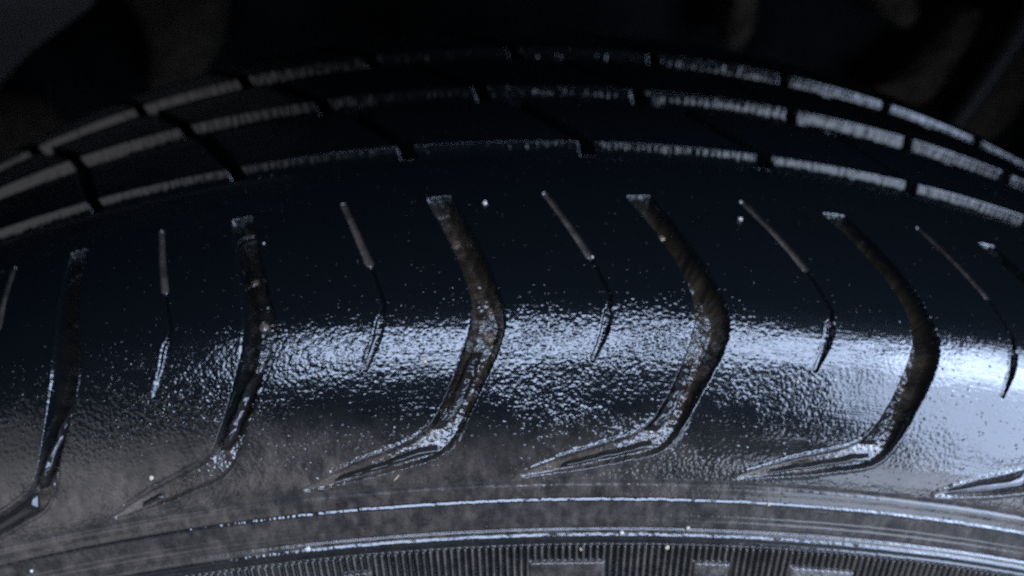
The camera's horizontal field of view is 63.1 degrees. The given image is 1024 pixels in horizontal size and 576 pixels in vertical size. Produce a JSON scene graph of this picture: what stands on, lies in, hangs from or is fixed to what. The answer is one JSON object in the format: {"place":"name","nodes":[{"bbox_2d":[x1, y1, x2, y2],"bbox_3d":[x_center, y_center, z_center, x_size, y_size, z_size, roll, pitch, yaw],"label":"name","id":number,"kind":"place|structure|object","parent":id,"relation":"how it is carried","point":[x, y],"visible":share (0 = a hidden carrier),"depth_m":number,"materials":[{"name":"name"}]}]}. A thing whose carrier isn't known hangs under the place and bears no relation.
{"place":"outdoors","nodes":[
{"label":"outdoors","id":0,"kind":"place"},
{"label":"ground","id":1,"kind":"structure","parent":0,"visible":0},
{"bbox_2d":[0,30,1023,575],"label":"tyre","id":2,"kind":"object","parent":1,"relation":"on","point":[152,228],"visible":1,"depth_m":0.14,"materials":[{"name":"rubber"}]},
{"bbox_2d":[0,493,37,531],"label":"water pool","id":3,"kind":"structure","parent":2,"relation":"on","point":[27,507],"depth_m":0.14,"materials":[{"name":"black"}]},
{"bbox_2d":[40,403,74,488],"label":"water rivulet","id":4,"kind":"structure","parent":2,"relation":"on","point":[52,459],"depth_m":0.14,"materials":[{"name":"black"}]},
{"bbox_2d":[143,492,163,505],"bbox_3d":[-0.058,0.034,0.134,0.004,0.002,0.002,-2,36,-1],"label":"water line","id":5,"kind":"object","parent":2,"relation":"on","point":[154,498],"visible":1,"depth_m":0.13,"materials":[{"name":"black"}]},
{"bbox_2d":[221,373,262,449],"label":"water rivulet","id":6,"kind":"structure","parent":2,"relation":"on","point":[248,395],"depth_m":0.13,"materials":[{"name":"black"}]},
{"bbox_2d":[252,280,259,285],"bbox_3d":[-0.045,-0.001,0.147,0.002,0.001,0.002,-2,36,-1],"label":"mud clump","id":7,"kind":"object","parent":2,"relation":"on","point":[255,282],"visible":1,"depth_m":0.15,"materials":[{"name":"soil"}]},
{"bbox_2d":[259,322,269,332],"bbox_3d":[-0.042,0.007,0.140,0.002,0.001,0.002,-2,36,-1],"label":"mud clump","id":8,"kind":"object","parent":2,"relation":"on","point":[264,327],"visible":1,"depth_m":0.14,"materials":[{"name":"soil"}]},
{"bbox_2d":[335,444,437,481],"bbox_3d":[-0.020,0.028,0.132,0.016,0.005,0.003,-2,36,-1],"label":"water line","id":9,"kind":"object","parent":2,"relation":"on","point":[420,451],"visible":1,"depth_m":0.13,"materials":[{"name":"black"}]},
{"bbox_2d":[451,241,460,249],"bbox_3d":[-0.010,-0.008,0.150,0.002,0.001,0.002,-2,36,-1],"label":"mud clump","id":10,"kind":"object","parent":2,"relation":"on","point":[455,245],"visible":1,"depth_m":0.15,"materials":[{"name":"soil"}]},
{"bbox_2d":[432,352,482,428],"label":"water rivulet","id":11,"kind":"structure","parent":2,"relation":"on","point":[465,384],"depth_m":0.13,"materials":[{"name":"black"}]},
{"bbox_2d":[482,332,494,346],"bbox_3d":[-0.004,0.008,0.138,0.002,0.002,0.002,-2,36,-1],"label":"mud clump","id":12,"kind":"object","parent":2,"relation":"on","point":[488,338],"visible":1,"depth_m":0.14,"materials":[{"name":"soil"}]},
{"bbox_2d":[486,308,493,314],"bbox_3d":[-0.004,0.004,0.139,0.002,0.001,0.001,-2,36,-1],"label":"mud clump","id":13,"kind":"object","parent":2,"relation":"on","point":[489,311],"visible":1,"depth_m":0.14,"materials":[{"name":"soil"}]},
{"bbox_2d":[1,175,1022,574],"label":"water droplets","id":14,"kind":"object","parent":2,"relation":"on","point":[541,393],"visible":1,"depth_m":0.13,"materials":[{"name":"black"}]},
{"bbox_2d":[561,440,652,467],"bbox_3d":[0.015,0.026,0.133,0.015,0.003,0.003,-2,36,-1],"label":"water line","id":15,"kind":"object","parent":2,"relation":"on","point":[637,446],"visible":1,"depth_m":0.13,"materials":[{"name":"black"}]},
{"bbox_2d":[644,365,690,430],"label":"water rivulet","id":16,"kind":"structure","parent":2,"relation":"on","point":[668,409],"depth_m":0.13,"materials":[{"name":"black"}]},
{"bbox_2d":[767,453,869,473],"bbox_3d":[0.050,0.028,0.136,0.017,0.001,0.003,-2,36,-1],"label":"water line","id":17,"kind":"object","parent":2,"relation":"on","point":[851,457],"visible":1,"depth_m":0.14,"materials":[{"name":"black"}]},
{"bbox_2d":[859,397,896,444],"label":"water rivulet","id":18,"kind":"structure","parent":2,"relation":"on","point":[881,427],"depth_m":0.14,"materials":[{"name":"black"}]},
{"bbox_2d":[944,470,1023,494],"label":"water pool","id":19,"kind":"structure","parent":2,"relation":"on","point":[1010,482],"depth_m":0.14,"materials":[{"name":"clear liquid"}]},
{"bbox_2d":[0,0,1023,159],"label":"plastic sheet","id":20,"kind":"object","parent":1,"relation":"on","point":[94,57],"visible":0.03,"depth_m":0.57,"materials":[{"name":"black plastic"}]},
{"bbox_2d":[125,0,228,91],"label":"mud cake","id":21,"kind":"object","parent":20,"relation":"on","point":[190,34],"visible":0.9,"depth_m":0.52,"materials":[{"name":"brown soil"}]},
{"bbox_2d":[713,0,757,50],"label":"mud cake","id":22,"kind":"object","parent":20,"relation":"on","point":[734,21],"visible":1,"depth_m":0.53,"materials":[{"name":"brown soil"}]},
{"bbox_2d":[865,0,918,27],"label":"mud cake","id":23,"kind":"object","parent":20,"relation":"on","point":[901,13],"visible":1,"depth_m":0.53,"materials":[{"name":"brown soil"}]},
{"bbox_2d":[847,0,981,104],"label":"mud cake","id":24,"kind":"object","parent":20,"relation":"on","point":[917,60],"visible":0.94,"depth_m":0.55,"materials":[{"name":"brown soil"}]},
{"bbox_2d":[917,23,1023,140],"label":"mud cake","id":25,"kind":"object","parent":20,"relation":"on","point":[992,117],"visible":0.59,"depth_m":0.56,"materials":[{"name":"brown soil"}]},
{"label":"wheel arch","id":26,"kind":"structure","parent":1,"relation":"on","visible":0},
{"bbox_2d":[0,0,95,84],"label":"grey board","id":27,"kind":"object","parent":26,"relation":"attached to","point":[27,27],"visible":1,"depth_m":0.51,"materials":[{"name":"paint"}]},
{"bbox_2d":[939,0,1023,127],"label":"hose","id":28,"kind":"object","parent":26,"relation":"hanging from","point":[1005,46],"visible":0.7,"depth_m":0.53,"materials":[{"name":"black rubber"}]}
]}

